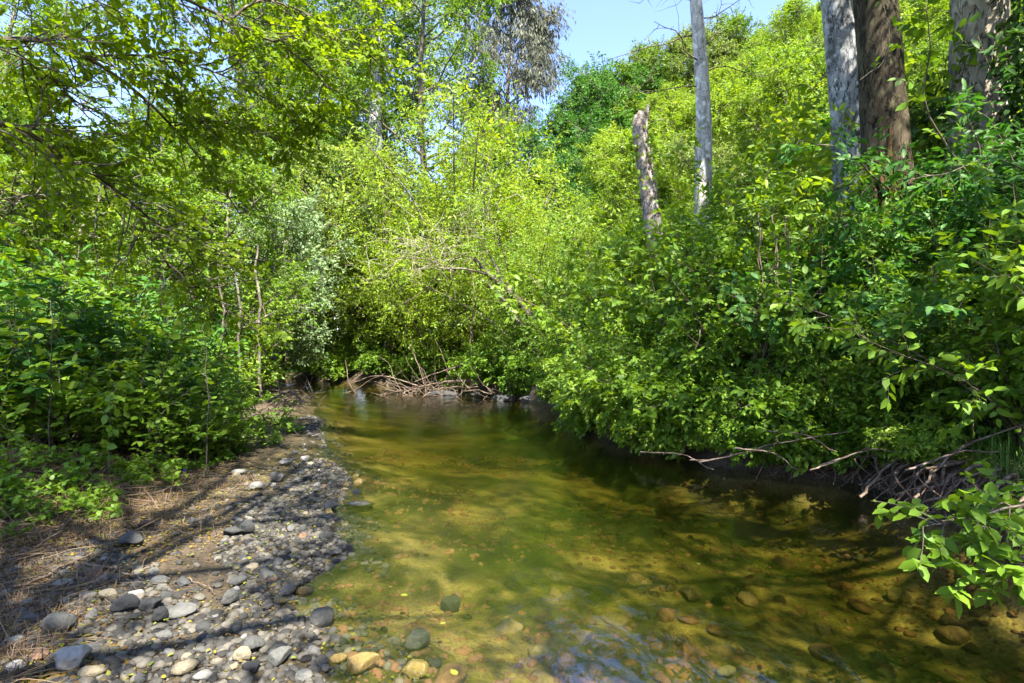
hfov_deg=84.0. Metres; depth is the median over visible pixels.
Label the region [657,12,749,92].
hillside tree
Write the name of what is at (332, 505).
river stone
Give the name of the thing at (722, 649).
river stone
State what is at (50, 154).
overhanging tree
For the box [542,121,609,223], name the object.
hillside tree
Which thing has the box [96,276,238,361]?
thicket plant
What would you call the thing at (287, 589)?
river stone
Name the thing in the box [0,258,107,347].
thicket plant
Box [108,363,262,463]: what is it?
thicket plant
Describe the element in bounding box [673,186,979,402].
bank shrub
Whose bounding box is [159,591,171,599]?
river stone
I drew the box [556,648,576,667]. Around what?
river stone
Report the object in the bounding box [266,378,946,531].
water
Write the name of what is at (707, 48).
hillside tree
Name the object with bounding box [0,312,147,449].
thicket plant
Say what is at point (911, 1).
hillside tree
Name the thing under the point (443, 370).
driftwood branch
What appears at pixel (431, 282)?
driftwood branch
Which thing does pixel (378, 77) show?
pale trunk tree
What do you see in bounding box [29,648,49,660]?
river stone
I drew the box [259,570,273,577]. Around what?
river stone
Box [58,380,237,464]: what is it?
thicket plant
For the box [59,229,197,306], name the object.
understory tree
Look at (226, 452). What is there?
plant
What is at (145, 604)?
river stone
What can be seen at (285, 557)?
river stone
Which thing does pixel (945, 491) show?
exposed roots
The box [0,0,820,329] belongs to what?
sky
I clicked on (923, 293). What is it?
bank shrub
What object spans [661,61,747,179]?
hillside tree
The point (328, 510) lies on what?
river stone
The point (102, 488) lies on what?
plant
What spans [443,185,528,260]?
dead twigs
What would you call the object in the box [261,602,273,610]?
river stone
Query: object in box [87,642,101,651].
river stone
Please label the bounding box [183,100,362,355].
understory tree
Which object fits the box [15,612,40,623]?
river stone
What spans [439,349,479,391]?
bank shrub
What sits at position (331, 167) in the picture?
understory tree
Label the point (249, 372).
thicket plant
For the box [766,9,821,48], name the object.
hillside tree
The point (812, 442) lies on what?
bank shrub
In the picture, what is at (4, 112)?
understory tree
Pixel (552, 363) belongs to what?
bank shrub
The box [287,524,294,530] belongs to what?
river stone
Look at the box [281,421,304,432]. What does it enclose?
plant
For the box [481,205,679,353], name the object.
bank shrub
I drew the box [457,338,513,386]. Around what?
bank shrub
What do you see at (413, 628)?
fallen stick
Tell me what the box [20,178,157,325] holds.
understory tree
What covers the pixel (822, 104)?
hillside tree
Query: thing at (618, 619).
river stone
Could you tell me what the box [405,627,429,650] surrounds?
river stone
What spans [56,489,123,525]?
plant
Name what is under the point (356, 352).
bank shrub
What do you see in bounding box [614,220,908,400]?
bank shrub
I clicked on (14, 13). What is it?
broadleaf tree
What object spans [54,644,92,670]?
river stone
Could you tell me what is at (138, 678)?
river stone
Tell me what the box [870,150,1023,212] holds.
leafy branch
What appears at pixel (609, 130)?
hillside tree
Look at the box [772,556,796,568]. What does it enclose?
river stone
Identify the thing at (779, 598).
river stone
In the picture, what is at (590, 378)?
bank shrub
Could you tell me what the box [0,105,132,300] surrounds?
understory tree
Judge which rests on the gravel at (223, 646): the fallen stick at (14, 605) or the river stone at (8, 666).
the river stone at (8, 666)
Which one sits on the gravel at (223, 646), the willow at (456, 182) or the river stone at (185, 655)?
the river stone at (185, 655)
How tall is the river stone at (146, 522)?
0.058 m
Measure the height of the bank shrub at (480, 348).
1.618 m
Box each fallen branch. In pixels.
[267,390,301,404]
[640,440,713,469]
[690,447,768,460]
[692,330,700,370]
[700,431,848,462]
[735,439,798,469]
[760,419,836,451]
[810,442,886,470]
[820,438,903,465]
[859,438,981,497]
[905,439,998,470]
[911,423,1023,500]
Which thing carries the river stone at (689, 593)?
on the ground at (808, 507)
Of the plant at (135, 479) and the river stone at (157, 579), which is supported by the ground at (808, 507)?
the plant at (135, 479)
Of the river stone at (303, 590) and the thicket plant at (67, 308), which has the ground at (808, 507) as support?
the thicket plant at (67, 308)
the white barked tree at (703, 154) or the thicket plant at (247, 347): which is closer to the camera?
the white barked tree at (703, 154)
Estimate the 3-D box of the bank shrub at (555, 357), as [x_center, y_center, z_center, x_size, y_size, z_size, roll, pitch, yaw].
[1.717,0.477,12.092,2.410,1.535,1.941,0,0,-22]
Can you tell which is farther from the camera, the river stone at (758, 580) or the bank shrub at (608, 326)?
the bank shrub at (608, 326)
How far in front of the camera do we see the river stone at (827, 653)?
3.65 m
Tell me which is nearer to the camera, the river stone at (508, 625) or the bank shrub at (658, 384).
the river stone at (508, 625)
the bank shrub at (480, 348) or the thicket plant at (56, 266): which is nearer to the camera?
the thicket plant at (56, 266)
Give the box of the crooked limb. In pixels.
[37,187,102,280]
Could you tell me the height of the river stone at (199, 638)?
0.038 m
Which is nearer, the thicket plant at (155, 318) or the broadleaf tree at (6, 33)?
the thicket plant at (155, 318)
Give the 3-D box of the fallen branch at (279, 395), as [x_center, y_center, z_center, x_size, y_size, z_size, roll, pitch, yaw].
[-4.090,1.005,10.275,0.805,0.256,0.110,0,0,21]
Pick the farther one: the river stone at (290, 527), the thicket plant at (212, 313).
the thicket plant at (212, 313)
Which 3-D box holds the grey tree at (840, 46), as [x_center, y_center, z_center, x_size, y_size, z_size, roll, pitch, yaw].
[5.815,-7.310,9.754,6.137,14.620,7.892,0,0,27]
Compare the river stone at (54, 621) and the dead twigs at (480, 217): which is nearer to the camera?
the river stone at (54, 621)
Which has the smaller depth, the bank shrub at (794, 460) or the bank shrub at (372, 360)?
the bank shrub at (794, 460)
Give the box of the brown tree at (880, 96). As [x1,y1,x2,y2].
[852,0,1023,263]
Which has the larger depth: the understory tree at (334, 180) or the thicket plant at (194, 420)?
the understory tree at (334, 180)
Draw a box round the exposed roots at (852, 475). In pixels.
[751,446,885,498]
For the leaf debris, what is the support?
on the ground at (808, 507)
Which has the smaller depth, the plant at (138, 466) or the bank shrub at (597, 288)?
the plant at (138, 466)
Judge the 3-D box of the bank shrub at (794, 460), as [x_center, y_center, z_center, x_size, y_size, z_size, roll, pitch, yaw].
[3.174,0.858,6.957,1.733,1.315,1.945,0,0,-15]
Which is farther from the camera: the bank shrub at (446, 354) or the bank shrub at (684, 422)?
the bank shrub at (446, 354)
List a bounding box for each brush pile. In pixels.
[250,379,335,431]
[338,354,485,410]
[429,358,521,414]
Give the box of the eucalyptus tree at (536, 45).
[436,0,576,240]
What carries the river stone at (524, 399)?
in the water
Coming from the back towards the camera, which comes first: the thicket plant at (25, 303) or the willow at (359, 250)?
the willow at (359, 250)
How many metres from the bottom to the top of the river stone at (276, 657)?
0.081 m
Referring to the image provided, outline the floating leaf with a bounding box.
[450,669,457,674]
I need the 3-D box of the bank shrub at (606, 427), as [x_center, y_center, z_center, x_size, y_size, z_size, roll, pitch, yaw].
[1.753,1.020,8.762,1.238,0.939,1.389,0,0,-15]
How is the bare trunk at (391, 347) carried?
on the ground at (808, 507)
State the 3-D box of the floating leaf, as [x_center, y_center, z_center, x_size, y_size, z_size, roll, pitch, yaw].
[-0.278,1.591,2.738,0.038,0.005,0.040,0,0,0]
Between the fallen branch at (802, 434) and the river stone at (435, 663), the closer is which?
the river stone at (435, 663)
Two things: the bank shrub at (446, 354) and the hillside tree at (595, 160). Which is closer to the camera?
the bank shrub at (446, 354)
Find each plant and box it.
[0,227,40,290]
[0,240,138,316]
[0,242,106,347]
[0,249,64,428]
[0,257,133,422]
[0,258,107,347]
[0,260,184,378]
[0,282,98,441]
[0,297,200,404]
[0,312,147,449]
[0,330,211,455]
[0,362,165,452]
[0,442,51,477]
[0,458,40,498]
[0,478,50,525]
[0,520,35,539]
[4,469,66,499]
[12,499,70,529]
[18,441,76,464]
[20,241,168,324]
[32,289,206,430]
[37,248,211,375]
[39,451,107,493]
[51,487,99,511]
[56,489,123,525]
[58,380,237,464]
[58,443,120,472]
[79,480,125,506]
[93,300,251,388]
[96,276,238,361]
[96,318,216,439]
[106,454,144,472]
[106,469,148,486]
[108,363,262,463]
[117,454,187,485]
[126,453,167,471]
[147,310,253,407]
[149,353,257,427]
[152,396,284,458]
[153,278,253,361]
[180,455,219,471]
[185,314,274,388]
[196,349,269,398]
[198,407,292,453]
[200,446,233,462]
[201,362,261,420]
[229,352,291,395]
[233,443,254,453]
[236,348,297,392]
[247,411,269,424]
[258,431,282,444]
[263,390,285,400]
[266,409,297,424]
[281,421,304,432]
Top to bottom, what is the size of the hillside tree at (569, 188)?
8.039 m
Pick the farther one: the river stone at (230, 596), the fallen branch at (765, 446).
the fallen branch at (765, 446)
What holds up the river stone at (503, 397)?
in the water
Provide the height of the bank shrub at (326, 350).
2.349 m
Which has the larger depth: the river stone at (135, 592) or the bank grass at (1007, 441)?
the bank grass at (1007, 441)
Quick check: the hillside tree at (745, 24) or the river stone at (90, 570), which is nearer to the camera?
the river stone at (90, 570)
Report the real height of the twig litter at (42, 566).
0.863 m
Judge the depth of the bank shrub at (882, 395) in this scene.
6.23 m
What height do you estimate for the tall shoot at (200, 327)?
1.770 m
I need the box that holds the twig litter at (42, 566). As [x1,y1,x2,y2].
[0,431,282,682]
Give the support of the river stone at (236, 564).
on the gravel at (223, 646)
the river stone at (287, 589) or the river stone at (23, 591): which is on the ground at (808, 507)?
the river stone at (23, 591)
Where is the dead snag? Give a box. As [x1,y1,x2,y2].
[623,104,672,312]
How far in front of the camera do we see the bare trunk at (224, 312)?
13.19 m
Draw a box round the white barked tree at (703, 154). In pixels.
[608,0,797,249]
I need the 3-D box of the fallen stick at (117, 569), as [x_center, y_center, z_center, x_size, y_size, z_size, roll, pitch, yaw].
[-2.599,1.481,3.707,0.580,0.043,0.044,0,0,21]
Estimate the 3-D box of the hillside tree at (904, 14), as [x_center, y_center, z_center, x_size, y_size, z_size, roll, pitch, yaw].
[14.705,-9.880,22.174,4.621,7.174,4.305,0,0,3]
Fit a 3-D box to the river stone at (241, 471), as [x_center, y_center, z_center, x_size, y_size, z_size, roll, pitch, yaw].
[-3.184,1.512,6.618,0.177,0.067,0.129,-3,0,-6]
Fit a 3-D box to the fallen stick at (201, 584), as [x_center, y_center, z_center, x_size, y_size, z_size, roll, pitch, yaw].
[-1.923,1.518,3.546,0.325,0.030,0.029,0,0,34]
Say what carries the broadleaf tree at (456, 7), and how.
on the ground at (808, 507)
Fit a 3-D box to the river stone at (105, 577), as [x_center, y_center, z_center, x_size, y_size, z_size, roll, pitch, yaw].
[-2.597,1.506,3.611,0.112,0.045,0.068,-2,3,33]
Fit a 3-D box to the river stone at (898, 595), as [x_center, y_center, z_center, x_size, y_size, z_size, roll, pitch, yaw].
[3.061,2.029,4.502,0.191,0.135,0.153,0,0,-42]
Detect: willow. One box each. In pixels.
[277,39,622,352]
[284,139,590,360]
[314,253,425,357]
[328,198,509,376]
[361,149,621,353]
[387,167,636,356]
[414,196,596,360]
[510,220,606,306]
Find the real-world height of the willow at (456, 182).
11.292 m
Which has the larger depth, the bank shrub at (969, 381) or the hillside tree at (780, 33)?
the hillside tree at (780, 33)
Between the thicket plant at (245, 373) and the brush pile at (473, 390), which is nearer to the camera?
the thicket plant at (245, 373)
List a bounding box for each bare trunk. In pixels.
[218,260,225,375]
[234,250,241,392]
[254,245,262,402]
[382,209,395,356]
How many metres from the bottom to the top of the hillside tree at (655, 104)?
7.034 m
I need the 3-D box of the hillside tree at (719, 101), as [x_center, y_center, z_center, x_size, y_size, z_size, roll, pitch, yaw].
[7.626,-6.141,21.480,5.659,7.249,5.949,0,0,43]
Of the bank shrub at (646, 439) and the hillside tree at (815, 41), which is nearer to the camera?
the bank shrub at (646, 439)
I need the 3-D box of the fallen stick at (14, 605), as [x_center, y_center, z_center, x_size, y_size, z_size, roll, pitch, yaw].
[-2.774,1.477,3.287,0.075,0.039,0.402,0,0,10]
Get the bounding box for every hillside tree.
[492,102,631,213]
[498,127,593,259]
[521,161,599,258]
[534,64,658,172]
[542,50,668,141]
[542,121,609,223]
[565,121,664,238]
[572,196,615,260]
[577,125,690,255]
[577,129,653,250]
[594,211,692,310]
[604,81,650,177]
[608,34,688,126]
[609,157,744,253]
[626,72,797,209]
[627,98,664,140]
[628,31,713,98]
[642,78,686,172]
[649,79,730,171]
[656,131,753,243]
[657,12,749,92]
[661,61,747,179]
[687,22,727,93]
[705,1,772,78]
[711,24,828,210]
[712,51,831,219]
[718,33,770,64]
[719,37,774,140]
[724,46,770,129]
[743,0,823,57]
[748,22,782,42]
[750,39,828,159]
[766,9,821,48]
[799,98,830,162]
[803,33,827,112]
[812,0,821,20]
[822,0,944,101]
[898,0,941,72]
[898,0,949,72]
[901,23,948,106]
[903,0,1023,112]
[903,22,946,78]
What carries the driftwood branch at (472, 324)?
attached to the willow at (554, 260)
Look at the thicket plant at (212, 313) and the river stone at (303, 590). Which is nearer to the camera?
the river stone at (303, 590)
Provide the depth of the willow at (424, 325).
19.02 m
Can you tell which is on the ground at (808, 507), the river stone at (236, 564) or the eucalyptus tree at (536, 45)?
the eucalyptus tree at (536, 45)
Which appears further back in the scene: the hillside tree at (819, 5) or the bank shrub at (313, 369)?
the hillside tree at (819, 5)
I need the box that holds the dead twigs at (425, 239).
[342,193,506,321]
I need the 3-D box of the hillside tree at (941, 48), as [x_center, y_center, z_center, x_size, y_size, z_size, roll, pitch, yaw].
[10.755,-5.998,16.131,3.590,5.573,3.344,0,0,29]
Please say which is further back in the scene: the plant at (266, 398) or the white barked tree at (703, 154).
the plant at (266, 398)
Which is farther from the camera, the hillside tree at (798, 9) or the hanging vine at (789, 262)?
the hillside tree at (798, 9)
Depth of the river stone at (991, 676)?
3.43 m
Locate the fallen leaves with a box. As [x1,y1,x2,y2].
[6,449,428,680]
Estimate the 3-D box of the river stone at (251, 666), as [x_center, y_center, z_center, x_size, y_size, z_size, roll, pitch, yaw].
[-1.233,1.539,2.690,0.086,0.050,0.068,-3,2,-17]
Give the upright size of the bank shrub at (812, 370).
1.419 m
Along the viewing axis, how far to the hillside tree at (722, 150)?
18.57 m
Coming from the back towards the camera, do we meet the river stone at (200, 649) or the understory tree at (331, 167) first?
the understory tree at (331, 167)
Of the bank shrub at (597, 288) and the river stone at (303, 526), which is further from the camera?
the bank shrub at (597, 288)
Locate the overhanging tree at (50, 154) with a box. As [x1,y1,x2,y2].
[0,0,435,367]
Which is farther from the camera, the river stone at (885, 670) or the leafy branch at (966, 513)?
the river stone at (885, 670)
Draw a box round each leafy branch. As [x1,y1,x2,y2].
[713,131,808,287]
[776,103,910,206]
[860,0,903,79]
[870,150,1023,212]
[872,457,1023,581]
[887,0,999,207]
[934,513,1023,618]
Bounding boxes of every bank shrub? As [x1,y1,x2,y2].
[273,318,345,363]
[276,342,330,376]
[304,315,381,366]
[316,348,359,380]
[342,332,398,363]
[354,341,401,374]
[381,350,419,384]
[396,339,456,381]
[433,326,505,367]
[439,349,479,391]
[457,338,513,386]
[460,331,515,379]
[477,303,565,366]
[480,342,540,396]
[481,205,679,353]
[514,301,590,370]
[519,352,557,376]
[526,357,546,388]
[528,333,624,395]
[534,362,579,404]
[536,181,723,327]
[537,364,561,404]
[541,337,591,377]
[541,347,572,391]
[542,194,718,327]
[543,303,662,366]
[550,354,627,433]
[550,385,602,438]
[551,333,677,427]
[563,165,964,344]
[563,291,729,392]
[563,333,630,376]
[574,290,690,366]
[579,210,761,348]
[580,390,632,439]
[592,339,747,451]
[593,216,767,275]
[596,319,772,386]
[610,355,742,458]
[610,404,696,463]
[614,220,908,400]
[622,154,845,329]
[657,238,962,390]
[662,101,946,238]
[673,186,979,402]
[684,396,742,454]
[686,330,827,425]
[696,358,859,476]
[702,350,862,450]
[709,397,796,462]
[720,185,987,352]
[732,163,922,313]
[733,346,862,440]
[745,177,988,305]
[760,159,1023,454]
[761,13,1021,218]
[769,338,926,434]
[772,409,859,468]
[774,247,1021,395]
[794,318,980,421]
[799,303,1023,438]
[809,421,894,474]
[816,140,1023,343]
[818,194,1023,399]
[819,65,1023,308]
[823,385,952,467]
[854,289,1023,440]
[857,0,1023,217]
[862,407,969,471]
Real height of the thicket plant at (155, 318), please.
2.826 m
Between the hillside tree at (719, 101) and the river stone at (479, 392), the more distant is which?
the hillside tree at (719, 101)
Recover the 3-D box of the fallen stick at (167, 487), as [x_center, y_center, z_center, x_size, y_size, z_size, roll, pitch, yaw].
[-3.461,1.463,5.756,0.070,0.081,0.861,0,0,15]
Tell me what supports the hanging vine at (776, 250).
hanging from the leafy branch at (763, 181)
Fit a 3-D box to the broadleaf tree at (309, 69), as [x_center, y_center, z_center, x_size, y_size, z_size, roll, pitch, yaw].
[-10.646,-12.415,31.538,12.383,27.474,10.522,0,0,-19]
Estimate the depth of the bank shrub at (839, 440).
6.16 m
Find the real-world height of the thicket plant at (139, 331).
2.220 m
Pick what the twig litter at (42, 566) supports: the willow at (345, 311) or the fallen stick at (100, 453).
the fallen stick at (100, 453)
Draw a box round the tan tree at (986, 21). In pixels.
[947,0,1013,216]
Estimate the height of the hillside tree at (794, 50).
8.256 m
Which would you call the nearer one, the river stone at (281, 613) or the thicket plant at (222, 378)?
the river stone at (281, 613)
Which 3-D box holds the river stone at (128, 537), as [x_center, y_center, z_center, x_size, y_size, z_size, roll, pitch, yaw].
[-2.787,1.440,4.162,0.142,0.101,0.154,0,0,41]
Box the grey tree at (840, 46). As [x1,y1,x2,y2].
[820,0,859,256]
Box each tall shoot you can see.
[14,289,78,448]
[92,380,137,479]
[169,322,217,477]
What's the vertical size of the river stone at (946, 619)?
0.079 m
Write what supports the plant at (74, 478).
on the ground at (808, 507)
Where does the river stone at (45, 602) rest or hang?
on the gravel at (223, 646)
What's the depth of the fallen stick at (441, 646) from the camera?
3.21 m
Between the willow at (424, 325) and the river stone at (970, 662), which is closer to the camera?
the river stone at (970, 662)
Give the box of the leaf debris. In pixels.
[1,445,436,681]
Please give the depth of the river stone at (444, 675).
2.88 m
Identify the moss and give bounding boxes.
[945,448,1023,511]
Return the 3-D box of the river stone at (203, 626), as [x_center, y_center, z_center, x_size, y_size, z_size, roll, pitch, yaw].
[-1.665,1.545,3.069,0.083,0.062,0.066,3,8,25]
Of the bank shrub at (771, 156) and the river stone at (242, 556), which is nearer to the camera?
the river stone at (242, 556)
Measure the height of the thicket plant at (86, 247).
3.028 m
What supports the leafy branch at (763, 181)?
attached to the bank shrub at (675, 330)
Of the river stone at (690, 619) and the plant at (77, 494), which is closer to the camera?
the river stone at (690, 619)
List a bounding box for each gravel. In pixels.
[0,415,464,682]
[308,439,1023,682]
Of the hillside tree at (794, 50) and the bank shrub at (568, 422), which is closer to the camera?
the bank shrub at (568, 422)
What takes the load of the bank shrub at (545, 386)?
on the ground at (808, 507)
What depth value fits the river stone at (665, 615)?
4.07 m
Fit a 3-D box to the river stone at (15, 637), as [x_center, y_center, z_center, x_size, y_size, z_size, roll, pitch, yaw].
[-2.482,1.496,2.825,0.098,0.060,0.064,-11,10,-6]
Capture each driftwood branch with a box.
[350,375,417,386]
[376,249,474,314]
[380,257,459,274]
[404,380,497,391]
[410,345,424,384]
[415,361,469,381]
[430,330,449,374]
[465,225,474,342]
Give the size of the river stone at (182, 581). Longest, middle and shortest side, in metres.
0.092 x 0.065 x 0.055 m
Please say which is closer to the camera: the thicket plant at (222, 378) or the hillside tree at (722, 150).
the thicket plant at (222, 378)
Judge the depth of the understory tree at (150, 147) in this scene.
16.32 m
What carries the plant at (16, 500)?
on the ground at (808, 507)
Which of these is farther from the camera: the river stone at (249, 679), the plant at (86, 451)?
the plant at (86, 451)
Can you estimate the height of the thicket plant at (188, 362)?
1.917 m
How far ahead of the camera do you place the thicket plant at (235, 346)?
11.06 m
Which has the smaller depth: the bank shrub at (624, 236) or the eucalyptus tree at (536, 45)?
the bank shrub at (624, 236)
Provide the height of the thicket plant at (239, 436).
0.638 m
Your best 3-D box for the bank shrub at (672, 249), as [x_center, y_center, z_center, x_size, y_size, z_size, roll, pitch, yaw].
[4.244,-1.002,9.559,5.715,3.547,4.479,0,0,44]
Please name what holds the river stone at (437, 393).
in the water
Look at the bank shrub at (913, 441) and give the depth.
5.41 m
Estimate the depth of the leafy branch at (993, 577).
2.43 m
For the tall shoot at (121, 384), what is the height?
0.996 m
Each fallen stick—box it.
[0,457,118,564]
[0,500,159,525]
[0,552,93,591]
[0,582,69,614]
[23,495,59,558]
[65,443,147,465]
[82,561,141,579]
[130,479,203,494]
[189,577,215,593]
[241,458,298,471]
[396,610,447,648]
[430,640,454,655]
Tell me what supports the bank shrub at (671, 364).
on the ground at (808, 507)
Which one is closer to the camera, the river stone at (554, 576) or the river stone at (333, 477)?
the river stone at (554, 576)
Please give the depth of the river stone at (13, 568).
3.64 m
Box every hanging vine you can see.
[753,213,763,375]
[757,215,778,375]
[781,216,792,376]
[965,205,969,310]
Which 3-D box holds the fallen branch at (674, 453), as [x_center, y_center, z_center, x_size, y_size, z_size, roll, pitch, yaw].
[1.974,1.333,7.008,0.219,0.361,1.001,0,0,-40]
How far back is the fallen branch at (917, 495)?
4.99 m
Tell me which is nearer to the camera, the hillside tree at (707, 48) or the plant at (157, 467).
the plant at (157, 467)
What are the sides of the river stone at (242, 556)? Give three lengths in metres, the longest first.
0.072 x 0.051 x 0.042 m
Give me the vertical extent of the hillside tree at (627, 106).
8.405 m
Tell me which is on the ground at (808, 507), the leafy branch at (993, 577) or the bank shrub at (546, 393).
the bank shrub at (546, 393)
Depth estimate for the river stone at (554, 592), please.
4.25 m
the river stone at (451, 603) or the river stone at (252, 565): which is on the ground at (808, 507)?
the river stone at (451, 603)
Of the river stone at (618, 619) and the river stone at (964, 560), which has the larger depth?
the river stone at (964, 560)
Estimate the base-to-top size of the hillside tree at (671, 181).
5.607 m
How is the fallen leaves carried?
on the ground at (808, 507)
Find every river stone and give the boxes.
[1,635,24,646]
[4,659,25,672]
[9,565,22,571]
[14,589,27,597]
[14,606,28,611]
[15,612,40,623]
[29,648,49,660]
[36,597,50,604]
[39,612,76,632]
[51,578,73,587]
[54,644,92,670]
[57,570,70,574]
[72,602,87,609]
[77,665,105,677]
[78,591,96,597]
[84,567,103,577]
[85,608,97,619]
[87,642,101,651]
[90,537,99,545]
[93,549,105,555]
[96,575,109,582]
[98,588,117,599]
[100,646,109,654]
[101,655,121,665]
[110,593,139,611]
[118,530,143,544]
[128,589,143,594]
[129,580,140,587]
[134,672,146,682]
[137,520,151,527]
[138,597,162,611]
[148,567,159,574]
[150,575,168,584]
[151,606,168,621]
[155,629,172,638]
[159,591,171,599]
[163,648,175,654]
[167,602,196,618]
[171,658,198,674]
[177,576,190,586]
[181,652,191,660]
[188,517,198,524]
[192,669,212,680]
[194,646,204,652]
[195,621,210,631]
[197,634,207,641]
[221,588,238,604]
[223,526,243,534]
[226,651,234,659]
[227,561,240,568]
[228,574,246,585]
[229,662,238,670]
[230,469,246,473]
[232,646,251,660]
[238,554,247,559]
[239,520,254,533]
[241,660,260,673]
[242,676,253,682]
[243,635,265,649]
[246,562,258,570]
[248,481,263,489]
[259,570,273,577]
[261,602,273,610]
[266,577,277,582]
[267,646,292,666]
[270,472,284,481]
[273,558,283,565]
[274,597,287,603]
[275,608,290,618]
[279,459,292,464]
[279,582,296,596]
[281,555,290,560]
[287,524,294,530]
[290,450,298,454]
[294,586,313,594]
[295,668,312,681]
[299,524,306,529]
[299,532,306,538]
[300,455,309,460]
[306,646,320,654]
[308,539,316,543]
[308,606,333,627]
[315,657,330,665]
[319,531,333,538]
[324,500,337,509]
[325,508,332,513]
[329,475,338,480]
[330,652,347,663]
[339,566,347,572]
[344,500,374,506]
[347,652,379,674]
[353,478,363,485]
[353,488,361,494]
[402,659,428,678]
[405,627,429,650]
[426,390,462,396]
[430,659,442,667]
[435,663,466,682]
[440,594,460,612]
[463,614,471,618]
[471,391,485,395]
[492,394,515,402]
[495,618,522,633]
[504,580,517,589]
[520,396,530,402]
[528,643,549,659]
[533,669,553,682]
[534,609,554,623]
[547,587,561,597]
[548,573,561,580]
[555,563,573,570]
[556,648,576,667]
[569,629,592,643]
[583,616,596,624]
[588,661,604,676]
[595,640,625,661]
[598,612,631,626]
[625,572,642,583]
[648,591,659,596]
[650,641,664,649]
[650,671,670,682]
[656,608,675,622]
[664,583,675,592]
[675,642,696,660]
[678,615,698,624]
[679,585,701,600]
[705,625,729,638]
[709,643,737,657]
[716,665,735,676]
[737,591,758,607]
[743,574,766,586]
[750,567,761,572]
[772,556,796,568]
[773,595,785,602]
[807,643,842,664]
[814,622,832,635]
[828,579,853,590]
[848,598,873,613]
[868,661,898,678]
[887,587,911,603]
[922,646,942,657]
[935,626,970,645]
[940,613,964,625]
[956,654,984,669]
[959,557,974,564]
[961,642,980,654]
[982,670,1008,682]
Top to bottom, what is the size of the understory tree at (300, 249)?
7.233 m
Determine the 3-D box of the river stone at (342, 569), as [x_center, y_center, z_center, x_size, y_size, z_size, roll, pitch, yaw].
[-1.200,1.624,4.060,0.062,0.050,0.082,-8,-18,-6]
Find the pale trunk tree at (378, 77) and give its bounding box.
[296,0,453,190]
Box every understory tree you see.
[0,66,66,289]
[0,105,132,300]
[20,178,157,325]
[41,92,241,352]
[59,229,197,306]
[79,91,244,311]
[87,130,327,382]
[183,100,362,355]
[229,185,361,387]
[240,133,390,348]
[260,137,425,363]
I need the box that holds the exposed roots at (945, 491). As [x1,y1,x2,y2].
[854,446,997,529]
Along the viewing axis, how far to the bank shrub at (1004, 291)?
4.98 m
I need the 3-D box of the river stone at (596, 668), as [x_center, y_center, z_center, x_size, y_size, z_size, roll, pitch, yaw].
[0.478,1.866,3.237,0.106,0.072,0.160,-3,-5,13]
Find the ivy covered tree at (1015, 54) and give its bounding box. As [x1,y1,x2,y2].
[992,0,1023,216]
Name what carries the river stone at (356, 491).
on the ground at (808, 507)
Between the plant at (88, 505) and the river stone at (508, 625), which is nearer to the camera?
the river stone at (508, 625)
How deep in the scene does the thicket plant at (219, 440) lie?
7.50 m
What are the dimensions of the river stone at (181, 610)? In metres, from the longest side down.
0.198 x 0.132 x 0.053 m
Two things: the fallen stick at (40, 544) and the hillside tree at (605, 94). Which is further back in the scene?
the hillside tree at (605, 94)
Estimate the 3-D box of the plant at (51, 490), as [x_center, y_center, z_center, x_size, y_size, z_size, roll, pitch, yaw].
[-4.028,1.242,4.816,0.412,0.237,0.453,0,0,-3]
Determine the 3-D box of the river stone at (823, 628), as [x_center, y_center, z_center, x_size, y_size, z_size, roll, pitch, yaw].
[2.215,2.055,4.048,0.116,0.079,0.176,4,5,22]
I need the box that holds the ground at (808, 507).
[0,63,1023,682]
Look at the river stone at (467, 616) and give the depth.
3.69 m
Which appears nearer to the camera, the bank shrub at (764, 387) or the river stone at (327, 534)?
the river stone at (327, 534)
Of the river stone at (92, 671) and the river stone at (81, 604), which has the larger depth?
the river stone at (81, 604)
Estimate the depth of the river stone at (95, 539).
4.16 m
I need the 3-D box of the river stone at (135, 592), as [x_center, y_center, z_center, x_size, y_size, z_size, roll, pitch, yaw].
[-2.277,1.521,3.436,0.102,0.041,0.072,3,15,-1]
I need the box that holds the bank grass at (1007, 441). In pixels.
[900,412,1023,493]
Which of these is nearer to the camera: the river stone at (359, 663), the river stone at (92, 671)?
the river stone at (92, 671)
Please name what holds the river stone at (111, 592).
on the gravel at (223, 646)
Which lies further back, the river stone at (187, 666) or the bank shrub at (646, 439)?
the bank shrub at (646, 439)
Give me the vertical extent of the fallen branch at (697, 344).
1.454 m
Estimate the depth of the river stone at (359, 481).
6.48 m
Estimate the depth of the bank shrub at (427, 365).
19.12 m
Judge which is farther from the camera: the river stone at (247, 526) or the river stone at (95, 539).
the river stone at (247, 526)
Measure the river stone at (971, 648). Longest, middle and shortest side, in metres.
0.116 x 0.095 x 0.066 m
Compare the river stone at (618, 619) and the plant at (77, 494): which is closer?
the river stone at (618, 619)
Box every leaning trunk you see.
[439,250,539,328]
[481,279,521,325]
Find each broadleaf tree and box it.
[0,0,130,261]
[0,12,46,174]
[85,0,389,363]
[206,2,362,285]
[208,0,427,211]
[258,8,382,322]
[287,0,461,234]
[295,0,524,241]
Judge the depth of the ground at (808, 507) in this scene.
5.07 m
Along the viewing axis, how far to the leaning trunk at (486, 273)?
15.54 m
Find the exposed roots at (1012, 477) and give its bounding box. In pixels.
[944,465,1023,564]
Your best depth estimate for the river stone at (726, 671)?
3.35 m

